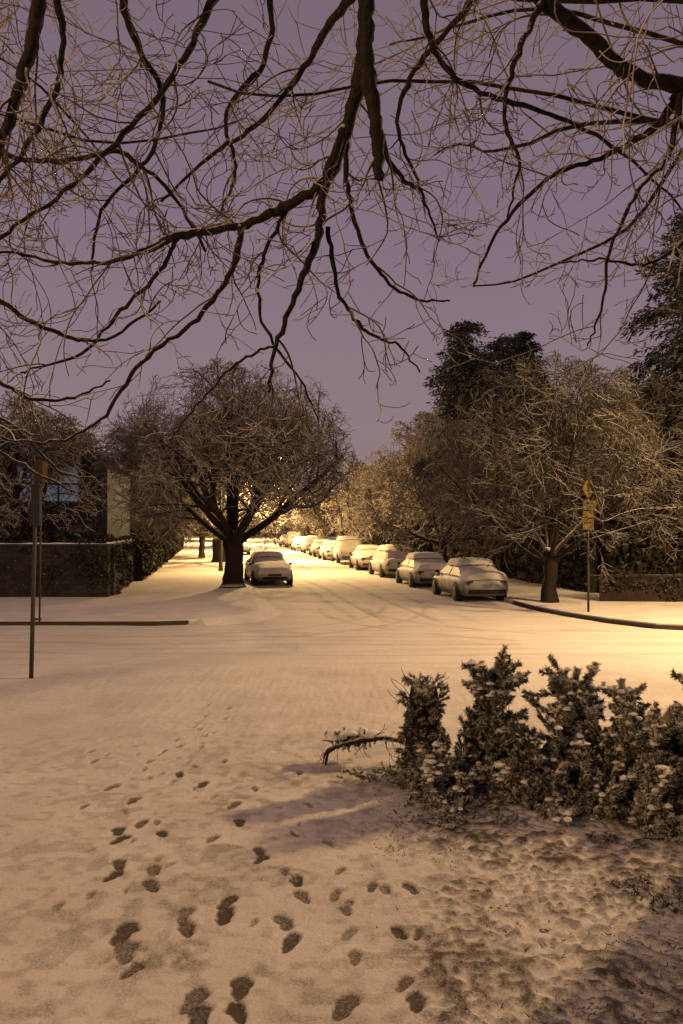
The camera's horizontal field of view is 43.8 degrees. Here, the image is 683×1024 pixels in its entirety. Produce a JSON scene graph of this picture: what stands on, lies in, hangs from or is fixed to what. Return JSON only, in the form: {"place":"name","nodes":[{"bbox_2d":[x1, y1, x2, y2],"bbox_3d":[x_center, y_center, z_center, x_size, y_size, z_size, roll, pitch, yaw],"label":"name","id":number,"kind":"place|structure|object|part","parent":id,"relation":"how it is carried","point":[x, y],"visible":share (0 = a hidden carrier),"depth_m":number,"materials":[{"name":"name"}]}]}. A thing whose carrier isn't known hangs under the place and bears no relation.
{"place":"outdoors","nodes":[
{"label":"outdoors","id":0,"kind":"place"},
{"bbox_2d":[0,422,139,540],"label":"house","id":1,"kind":"structure","parent":0,"point":[105,523],"depth_m":37.43,"materials":[{"name":"beige"}]},
{"bbox_2d":[0,524,20,532],"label":"window","id":2,"kind":"structure","parent":1,"relation":"in","point":[5,527],"depth_m":37.04,"materials":[{"name":"black glass"}]},
{"bbox_2d":[16,465,79,502],"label":"window","id":3,"kind":"structure","parent":1,"relation":"in","point":[57,500],"depth_m":37.33,"materials":[{"name":"glass"}]},
{"bbox_2d":[62,524,92,540],"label":"window","id":4,"kind":"structure","parent":1,"relation":"in","point":[81,528],"depth_m":37.37,"materials":[{"name":"black glass"}]},
{"bbox_2d":[0,531,281,625],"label":"pavement","id":5,"kind":"structure","parent":0,"point":[183,584],"depth_m":27.06,"materials":[{"name":"white snow"}]},
{"bbox_2d":[0,390,110,538],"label":"street tree","id":6,"kind":"object","parent":5,"relation":"on","point":[51,431],"visible":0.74,"depth_m":34.61,"materials":[{"name":"brown plant"}]},
{"bbox_2d":[0,529,114,543],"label":"hedge","id":7,"kind":"object","parent":5,"relation":"on","point":[13,536],"visible":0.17,"depth_m":30.95,"materials":[{"name":"green plant"}]},
{"bbox_2d":[0,538,115,596],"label":"garden wall","id":8,"kind":"structure","parent":5,"relation":"on","point":[77,569],"depth_m":29.09,"materials":[{"name":"stone"}]},
{"bbox_2d":[76,421,157,532],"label":"street tree","id":9,"kind":"object","parent":5,"relation":"on","point":[95,442],"visible":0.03,"depth_m":56.28,"materials":[{"name":"brown plant"}]},
{"bbox_2d":[103,535,136,595],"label":"hedge","id":10,"kind":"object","parent":5,"relation":"on","point":[123,548],"depth_m":31.79,"materials":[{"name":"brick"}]},
{"bbox_2d":[87,445,156,534],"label":"house","id":11,"kind":"structure","parent":5,"relation":"on","point":[131,531],"depth_m":61.92,"materials":[{"name":"paint"}]},
{"bbox_2d":[124,535,158,580],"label":"hedge","id":12,"kind":"object","parent":5,"relation":"on","point":[144,565],"visible":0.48,"depth_m":38.17,"materials":[{"name":"green plant"}]},
{"bbox_2d":[136,528,166,568],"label":"hedge","id":13,"kind":"object","parent":5,"relation":"on","point":[162,552],"visible":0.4,"depth_m":48.38,"materials":[{"name":"green plant"}]},
{"bbox_2d":[113,443,217,566],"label":"street tree","id":14,"kind":"object","parent":5,"relation":"on","point":[187,500],"visible":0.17,"depth_m":49.60,"materials":[{"name":"brown plant"}]},
{"bbox_2d":[165,532,172,562],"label":"hedge","id":15,"kind":"object","parent":5,"relation":"on","point":[168,554],"visible":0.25,"depth_m":58.98,"materials":[{"name":"green plant"}]},
{"bbox_2d":[165,528,177,556],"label":"hedge","id":16,"kind":"object","parent":5,"relation":"on","point":[174,552],"visible":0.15,"depth_m":67.60,"materials":[{"name":"green plant"}]},
{"bbox_2d":[176,531,181,552],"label":"hedge","id":17,"kind":"object","parent":5,"relation":"on","point":[179,544],"visible":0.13,"depth_m":76.73,"materials":[{"name":"green plant"}]},
{"bbox_2d":[176,527,183,549],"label":"hedge","id":18,"kind":"object","parent":5,"relation":"on","point":[182,546],"visible":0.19,"depth_m":84.64,"materials":[{"name":"green plant"}]},
{"bbox_2d":[150,487,249,557],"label":"street tree","id":19,"kind":"object","parent":5,"relation":"on","point":[201,547],"visible":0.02,"depth_m":63.81,"materials":[{"name":"brown plant"}]},
{"bbox_2d":[139,436,300,561],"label":"street tree","id":20,"kind":"object","parent":5,"relation":"on","point":[215,553],"visible":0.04,"depth_m":56.61,"materials":[{"name":"brown plant"}]},
{"bbox_2d":[181,470,270,540],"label":"street tree","id":21,"kind":"object","parent":5,"relation":"on","point":[239,523],"visible":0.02,"depth_m":69.44,"materials":[{"name":"brown plant"}]},
{"bbox_2d":[88,357,370,587],"bbox_3d":[-4.326,-1.496,33.850,11.064,9.450,11.535,0,-1,0],"label":"street tree","id":22,"kind":"object","parent":5,"relation":"on","point":[232,453],"visible":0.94,"depth_m":31.95,"materials":[{"name":"brown plant"}]},
{"bbox_2d":[218,456,288,570],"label":"street lamp","id":23,"kind":"object","parent":5,"relation":"on","point":[220,568],"visible":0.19,"depth_m":45.40,"materials":[{"name":"metal"}]},
{"bbox_2d":[0,527,682,1023],"bbox_3d":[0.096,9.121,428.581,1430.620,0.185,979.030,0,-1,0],"label":"ground","id":24,"kind":"structure","parent":0,"point":[186,845],"depth_m":6.11,"materials":[{"name":"white snow"}]},
{"bbox_2d":[29,460,47,678],"bbox_3d":[-4.973,0.955,13.946,0.236,3.601,0.351,0,-1,0],"label":"sign post","id":25,"kind":"object","parent":24,"relation":"on","point":[41,467],"visible":0.93,"depth_m":13.85,"materials":[{"name":"metal"}]},
{"bbox_2d":[0,0,352,492],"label":"overhanging tree","id":26,"kind":"object","parent":24,"relation":"on","point":[29,54],"visible":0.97,"depth_m":5.40,"materials":[{"name":"brown plant"}]},
{"bbox_2d":[0,0,682,444],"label":"overhanging tree","id":27,"kind":"object","parent":24,"relation":"on","point":[364,80],"visible":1,"depth_m":5.62,"materials":[{"name":"brown plant"}]},
{"bbox_2d":[317,725,405,772],"bbox_3d":[0.257,2.506,8.901,1.473,0.549,0.686,0,-1,0],"label":"fallen branch","id":28,"kind":"object","parent":24,"relation":"on","point":[355,737],"visible":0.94,"depth_m":8.95,"materials":[{"name":"brown plant"}]},
{"bbox_2d":[336,767,395,782],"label":"fir clump","id":29,"kind":"object","parent":24,"relation":"on","point":[361,775],"visible":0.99,"depth_m":8.36,"materials":[{"name":"green plant"}]},
{"bbox_2d":[165,479,581,536],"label":"distant wood","id":30,"kind":"object","parent":24,"relation":"on","point":[333,533],"visible":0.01,"depth_m":187.55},
{"bbox_2d":[379,761,400,776],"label":"fir clump","id":31,"kind":"object","parent":24,"relation":"on","point":[390,771],"visible":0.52,"depth_m":8.53,"materials":[{"name":"green plant"}]},
{"bbox_2d":[383,776,409,789],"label":"fir clump","id":32,"kind":"object","parent":24,"relation":"on","point":[398,781],"visible":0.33,"depth_m":8.08,"materials":[{"name":"green plant"}]},
{"bbox_2d":[388,667,451,774],"bbox_3d":[0.809,2.100,8.507,0.628,1.129,0.620,1,-1,-31],"label":"bush","id":33,"kind":"object","parent":24,"relation":"on","point":[422,714],"visible":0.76,"depth_m":8.38,"materials":[{"name":"green plant"}]},
{"bbox_2d":[403,793,437,810],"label":"fir clump","id":34,"kind":"object","parent":24,"relation":"on","point":[419,799],"visible":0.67,"depth_m":7.55,"materials":[{"name":"green plant"}]},
{"bbox_2d":[392,807,477,828],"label":"fir clump","id":35,"kind":"object","parent":24,"relation":"on","point":[454,818],"visible":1,"depth_m":7.13,"materials":[{"name":"green plant"}]},
{"bbox_2d":[396,740,477,815],"bbox_3d":[0.959,2.377,7.704,0.732,0.593,0.873,1,-1,-33],"label":"cut fir tree","id":36,"kind":"object","parent":24,"relation":"on","point":[435,778],"visible":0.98,"depth_m":7.70,"materials":[{"name":"green plant"}]},
{"bbox_2d":[416,799,492,814],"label":"fir clump","id":37,"kind":"object","parent":24,"relation":"on","point":[470,807],"visible":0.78,"depth_m":7.37,"materials":[{"name":"green plant"}]},
{"bbox_2d":[447,644,531,804],"bbox_3d":[1.391,1.964,8.186,0.872,1.342,1.210,0,-1,29],"label":"shrub","id":38,"kind":"object","parent":24,"relation":"on","point":[484,742],"visible":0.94,"depth_m":8.12,"materials":[{"name":"green plant"}]},
{"bbox_2d":[469,785,512,806],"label":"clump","id":39,"kind":"object","parent":24,"relation":"on","point":[484,792],"visible":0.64,"depth_m":7.70,"materials":[{"name":"green plant"}]},
{"bbox_2d":[495,809,519,825],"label":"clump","id":40,"kind":"object","parent":24,"relation":"on","point":[502,820],"visible":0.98,"depth_m":7.09,"materials":[{"name":"green plant"}]},
{"bbox_2d":[356,786,682,1023],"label":"grass","id":41,"kind":"object","parent":24,"relation":"on","point":[547,930],"depth_m":5.06,"materials":[{"name":"brown plant"}]},
{"bbox_2d":[505,792,548,808],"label":"fir clump","id":42,"kind":"object","parent":24,"relation":"on","point":[514,801],"visible":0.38,"depth_m":7.54,"materials":[{"name":"green plant"}]},
{"bbox_2d":[495,715,597,819],"bbox_3d":[1.900,2.277,7.735,0.960,0.793,1.247,0,-1,0],"label":"shrub","id":43,"kind":"object","parent":24,"relation":"on","point":[550,769],"visible":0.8,"depth_m":7.66,"materials":[{"name":"green plant"}]},
{"bbox_2d":[541,803,583,820],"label":"fir clump","id":44,"kind":"object","parent":24,"relation":"on","point":[566,809],"visible":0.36,"depth_m":7.26,"materials":[{"name":"green plant"}]},
{"bbox_2d":[513,654,613,753],"bbox_3d":[2.222,2.021,8.482,1.036,1.241,0.976,0,-1,0],"label":"shrub","id":45,"kind":"object","parent":24,"relation":"on","point":[565,690],"visible":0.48,"depth_m":8.39,"materials":[{"name":"green plant"}]},
{"bbox_2d":[560,803,604,818],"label":"fir clump","id":46,"kind":"object","parent":24,"relation":"on","point":[588,812],"visible":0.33,"depth_m":7.23,"materials":[{"name":"green plant"}]},
{"bbox_2d":[513,601,682,629],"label":"kerb","id":47,"kind":"structure","parent":24,"relation":"on","point":[641,625],"depth_m":22.69,"materials":[{"name":"concrete"}]},
{"bbox_2d":[584,829,634,846],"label":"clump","id":48,"kind":"object","parent":24,"relation":"on","point":[601,837],"visible":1,"depth_m":6.67,"materials":[{"name":"green plant"}]},
{"bbox_2d":[544,744,682,827],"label":"shrub","id":49,"kind":"object","parent":24,"relation":"on","point":[611,798],"visible":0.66,"depth_m":7.29,"materials":[{"name":"green plant"}]},
{"bbox_2d":[582,678,660,758],"bbox_3d":[2.840,2.144,8.423,1.004,0.991,0.968,0,-1,0],"label":"shrub","id":50,"kind":"object","parent":24,"relation":"on","point":[614,692],"visible":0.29,"depth_m":8.52,"materials":[{"name":"green plant"}]},
{"bbox_2d":[571,690,682,787],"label":"shrub","id":51,"kind":"object","parent":24,"relation":"on","point":[623,753],"visible":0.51,"depth_m":7.86,"materials":[{"name":"green plant"}]},
{"bbox_2d":[593,872,676,896],"bbox_3d":[2.015,2.544,5.835,0.500,0.126,0.339,0,-1,-28],"label":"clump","id":52,"kind":"object","parent":24,"relation":"on","point":[615,884],"visible":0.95,"depth_m":5.80,"materials":[{"name":"green plant"}]},
{"bbox_2d":[609,824,682,842],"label":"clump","id":53,"kind":"object","parent":24,"relation":"on","point":[651,832],"visible":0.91,"depth_m":6.73,"materials":[{"name":"green plant"}]},
{"bbox_2d":[618,710,682,802],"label":"shrub","id":54,"kind":"object","parent":24,"relation":"on","point":[662,746],"visible":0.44,"depth_m":7.63,"materials":[{"name":"green plant"}]},
{"bbox_2d":[625,758,682,839],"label":"shrub","id":55,"kind":"object","parent":24,"relation":"on","point":[654,801],"visible":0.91,"depth_m":6.97,"materials":[{"name":"green plant"}]},
{"bbox_2d":[635,884,682,914],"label":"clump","id":56,"kind":"object","parent":24,"relation":"on","point":[660,896],"visible":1,"depth_m":5.56,"materials":[{"name":"green plant"}]},
{"bbox_2d":[638,707,682,763],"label":"cut fir tree","id":57,"kind":"object","parent":24,"relation":"on","point":[677,757],"visible":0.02,"depth_m":8.06,"materials":[{"name":"green plant"}]},
{"bbox_2d":[669,669,682,722],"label":"shrub","id":58,"kind":"object","parent":24,"relation":"on","point":[678,677],"visible":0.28,"depth_m":8.66,"materials":[{"name":"green plant"}]},
{"bbox_2d":[0,536,682,664],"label":"road","id":59,"kind":"structure","parent":0,"point":[341,612],"depth_m":20.09,"materials":[{"name":"white snow"}]},
{"bbox_2d":[0,620,188,625],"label":"kerb","id":60,"kind":"structure","parent":59,"relation":"on","point":[124,623],"depth_m":22.00,"materials":[{"name":"concrete"}]},
{"bbox_2d":[243,540,250,554],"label":"parked car","id":61,"kind":"object","parent":59,"relation":"on","point":[246,548],"visible":0.34,"depth_m":74.21,"materials":[{"name":"paint"}]},
{"bbox_2d":[244,550,292,584],"bbox_3d":[-3.319,2.516,38.263,1.901,1.542,4.449,0,-1,-13],"label":"parked car","id":62,"kind":"object","parent":59,"relation":"on","point":[268,565],"visible":0.95,"depth_m":36.80,"materials":[{"name":"paint"}]},
{"bbox_2d":[279,535,286,546],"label":"parked car","id":63,"kind":"object","parent":59,"relation":"on","point":[282,538],"visible":0.35,"depth_m":102.26,"materials":[{"name":"paint"}]},
{"bbox_2d":[284,532,299,547],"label":"parked car","id":64,"kind":"object","parent":59,"relation":"on","point":[288,542],"visible":0.38,"depth_m":93.04,"materials":[{"name":"paint"}]},
{"bbox_2d":[291,536,303,550],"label":"parked car","id":65,"kind":"object","parent":59,"relation":"on","point":[297,543],"visible":0.52,"depth_m":85.43,"materials":[{"name":"paint"}]},
{"bbox_2d":[300,536,320,553],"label":"parked car","id":66,"kind":"object","parent":59,"relation":"on","point":[305,546],"visible":0.6,"depth_m":77.29,"materials":[{"name":"paint"}]},
{"bbox_2d":[309,539,328,556],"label":"parked car","id":67,"kind":"object","parent":59,"relation":"on","point":[314,546],"visible":0.53,"depth_m":70.36,"materials":[{"name":"paint"}]},
{"bbox_2d":[318,540,336,559],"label":"parked car","id":68,"kind":"object","parent":59,"relation":"on","point":[324,551],"visible":0.57,"depth_m":63.21,"materials":[{"name":"paint"}]},
{"bbox_2d":[331,536,361,562],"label":"parked car","id":69,"kind":"object","parent":59,"relation":"on","point":[344,546],"visible":0.68,"depth_m":55.56,"materials":[{"name":"paint"}]},
{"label":"rear window","id":70,"kind":"part","parent":69,"relation":"part of","materials":[{"name":"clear glass"}]},
{"bbox_2d":[349,545,378,569],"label":"parked car","id":71,"kind":"object","parent":59,"relation":"on","point":[359,558],"visible":0.65,"depth_m":49.16,"materials":[{"name":"paint"}]},
{"bbox_2d":[369,544,411,577],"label":"parked car","id":72,"kind":"object","parent":59,"relation":"on","point":[386,558],"visible":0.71,"depth_m":41.86,"materials":[{"name":"paint"}]},
{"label":"side window","id":73,"kind":"part","parent":72,"relation":"part of","materials":[{"name":"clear glass"}]},
{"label":"side window","id":74,"kind":"part","parent":72,"relation":"part of","materials":[{"name":"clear glass"}]},
{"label":"rear window","id":75,"kind":"part","parent":72,"relation":"part of","materials":[{"name":"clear glass"}]},
{"bbox_2d":[396,552,447,587],"bbox_3d":[3.538,2.495,36.869,1.901,1.542,4.449,0,-1,-8],"label":"parked car","id":76,"kind":"object","parent":59,"relation":"on","point":[413,568],"visible":0.84,"depth_m":35.48,"materials":[{"name":"paint"}]},
{"bbox_3d":[2.798,2.149,37.124,0.144,0.326,1.280,0,-1,-8],"label":"side window","id":77,"kind":"part","parent":76,"relation":"part of","materials":[{"name":"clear glass"}]},
{"bbox_3d":[2.989,2.129,35.784,0.144,0.326,1.246,0,-1,-8],"label":"side window","id":78,"kind":"part","parent":76,"relation":"part of","materials":[{"name":"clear glass"}]},
{"bbox_2d":[432,557,508,600],"bbox_3d":[4.551,2.401,30.670,1.901,1.540,4.448,0,-1,-9],"label":"parked car","id":79,"kind":"object","parent":59,"relation":"on","point":[459,578],"visible":1,"depth_m":29.04,"materials":[{"name":"paint"}]},
{"bbox_3d":[3.807,2.054,30.912,0.144,0.326,1.280,0,-1,-9],"label":"side window","id":80,"kind":"part","parent":79,"relation":"part of","materials":[{"name":"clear glass"}]},
{"bbox_3d":[4.021,2.033,29.576,0.144,0.326,1.246,0,-1,-9],"label":"side window","id":81,"kind":"part","parent":79,"relation":"part of","materials":[{"name":"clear glass"}]},
{"bbox_2d":[0,0,682,526],"label":"sky","id":82,"kind":"structure","parent":0,"point":[334,360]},
{"bbox_2d":[255,530,682,625],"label":"pavement","id":83,"kind":"structure","parent":0,"point":[575,602],"depth_m":26.05,"materials":[{"name":"white snow"}]},
{"bbox_2d":[262,497,295,538],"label":"street tree","id":84,"kind":"object","parent":83,"relation":"on","point":[275,524],"visible":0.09,"depth_m":149.75,"materials":[{"name":"brown plant"}]},
{"bbox_2d":[269,497,309,532],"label":"street tree","id":85,"kind":"object","parent":83,"relation":"on","point":[292,529],"visible":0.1,"depth_m":124.24,"materials":[{"name":"brown plant"}]},
{"bbox_2d":[281,490,334,535],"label":"street tree","id":86,"kind":"object","parent":83,"relation":"on","point":[306,530],"visible":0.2,"depth_m":103.80,"materials":[{"name":"brown plant"}]},
{"bbox_2d":[291,477,356,538],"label":"street tree","id":87,"kind":"object","parent":83,"relation":"on","point":[319,529],"visible":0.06,"depth_m":87.82,"materials":[{"name":"brown plant"}]},
{"bbox_2d":[300,457,385,539],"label":"street tree","id":88,"kind":"object","parent":83,"relation":"on","point":[315,518],"visible":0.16,"depth_m":73.05,"materials":[{"name":"brown plant"}]},
{"bbox_2d":[320,461,413,544],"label":"street tree","id":89,"kind":"object","parent":83,"relation":"on","point":[367,516],"visible":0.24,"depth_m":61.52,"materials":[{"name":"brown plant"}]},
{"bbox_2d":[361,529,386,545],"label":"hedge","id":90,"kind":"object","parent":83,"relation":"on","point":[379,542],"visible":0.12,"depth_m":70.71,"materials":[{"name":"green plant"}]},
{"bbox_2d":[342,446,449,548],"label":"street tree","id":91,"kind":"object","parent":83,"relation":"on","point":[372,469],"visible":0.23,"depth_m":51.84,"materials":[{"name":"brown plant"}]},
{"bbox_2d":[381,535,410,545],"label":"hedge","id":92,"kind":"object","parent":83,"relation":"on","point":[387,541],"visible":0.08,"depth_m":66.00,"materials":[{"name":"green plant"}]},
{"bbox_2d":[387,441,430,538],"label":"street tree","id":93,"kind":"object","parent":83,"relation":"on","point":[401,499],"visible":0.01,"depth_m":57.76,"materials":[{"name":"brown plant"}]},
{"bbox_2d":[363,405,520,562],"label":"street tree","id":94,"kind":"object","parent":83,"relation":"on","point":[430,433],"visible":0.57,"depth_m":41.92,"materials":[{"name":"brown plant"}]},
{"bbox_2d":[401,318,509,562],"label":"conifer tree","id":95,"kind":"object","parent":83,"relation":"on","point":[454,380],"visible":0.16,"depth_m":50.59,"materials":[{"name":"green plant"}]},
{"bbox_2d":[448,538,508,575],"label":"hedge","id":96,"kind":"object","parent":83,"relation":"on","point":[498,561],"visible":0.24,"depth_m":41.50,"materials":[{"name":"green plant"}]},
{"bbox_2d":[415,434,554,562],"bbox_3d":[6.179,-0.109,36.457,5.881,6.559,6.008,-1,-1,44],"label":"street tree","id":97,"kind":"object","parent":83,"relation":"on","point":[448,518],"visible":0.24,"depth_m":36.19,"materials":[{"name":"brown plant"}]},
{"bbox_2d":[433,333,565,556],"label":"conifer tree","id":98,"kind":"object","parent":83,"relation":"on","point":[502,345],"visible":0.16,"depth_m":48.56,"materials":[{"name":"green plant"}]},
{"bbox_2d":[503,330,573,532],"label":"conifer tree","id":99,"kind":"object","parent":83,"relation":"on","point":[526,336],"visible":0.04,"depth_m":51.74,"materials":[{"name":"green plant"}]},
{"bbox_2d":[412,350,682,602],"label":"street tree","id":100,"kind":"object","parent":83,"relation":"on","point":[595,419],"visible":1,"depth_m":26.32,"materials":[{"name":"brown plant"}]},
{"bbox_2d":[504,531,602,592],"bbox_3d":[8.944,1.965,35.320,1.733,2.370,9.056,0,-1,-9],"label":"hedge","id":101,"kind":"object","parent":83,"relation":"on","point":[571,573],"visible":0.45,"depth_m":32.93,"materials":[{"name":"green plant"}]},
{"bbox_2d":[495,410,628,546],"bbox_3d":[9.942,-0.693,38.031,7.020,7.830,7.172,1,-1,-45],"label":"street tree","id":102,"kind":"object","parent":83,"relation":"on","point":[562,517],"visible":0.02,"depth_m":37.24,"materials":[{"name":"brown plant"}]},
{"bbox_2d":[582,478,595,611],"bbox_3d":[6.997,0.935,24.084,0.621,3.810,0.130,1,-1,-30],"label":"road sign","id":103,"kind":"object","parent":83,"relation":"on","point":[585,514],"visible":0.88,"depth_m":24.07,"materials":[{"name":"metal"}]},
{"bbox_2d":[537,368,682,563],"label":"street tree","id":104,"kind":"object","parent":83,"relation":"on","point":[677,495],"visible":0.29,"depth_m":30.76,"materials":[{"name":"brown plant"}]},
{"bbox_2d":[581,209,682,570],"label":"conifer tree","id":105,"kind":"object","parent":83,"relation":"on","point":[672,358],"visible":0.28,"depth_m":33.72,"materials":[{"name":"green plant"}]},
{"bbox_2d":[595,523,682,574],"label":"hedge","id":106,"kind":"object","parent":83,"relation":"on","point":[620,558],"visible":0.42,"depth_m":30.27,"materials":[{"name":"green plant"}]},
{"bbox_2d":[595,568,682,601],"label":"hedge","id":107,"kind":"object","parent":83,"relation":"on","point":[634,587],"depth_m":27.37,"materials":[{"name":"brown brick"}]},
{"bbox_2d":[645,410,682,527],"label":"street tree","id":108,"kind":"object","parent":83,"relation":"on","point":[679,418],"visible":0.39,"depth_m":30.28,"materials":[{"name":"brown plant"}]}
]}

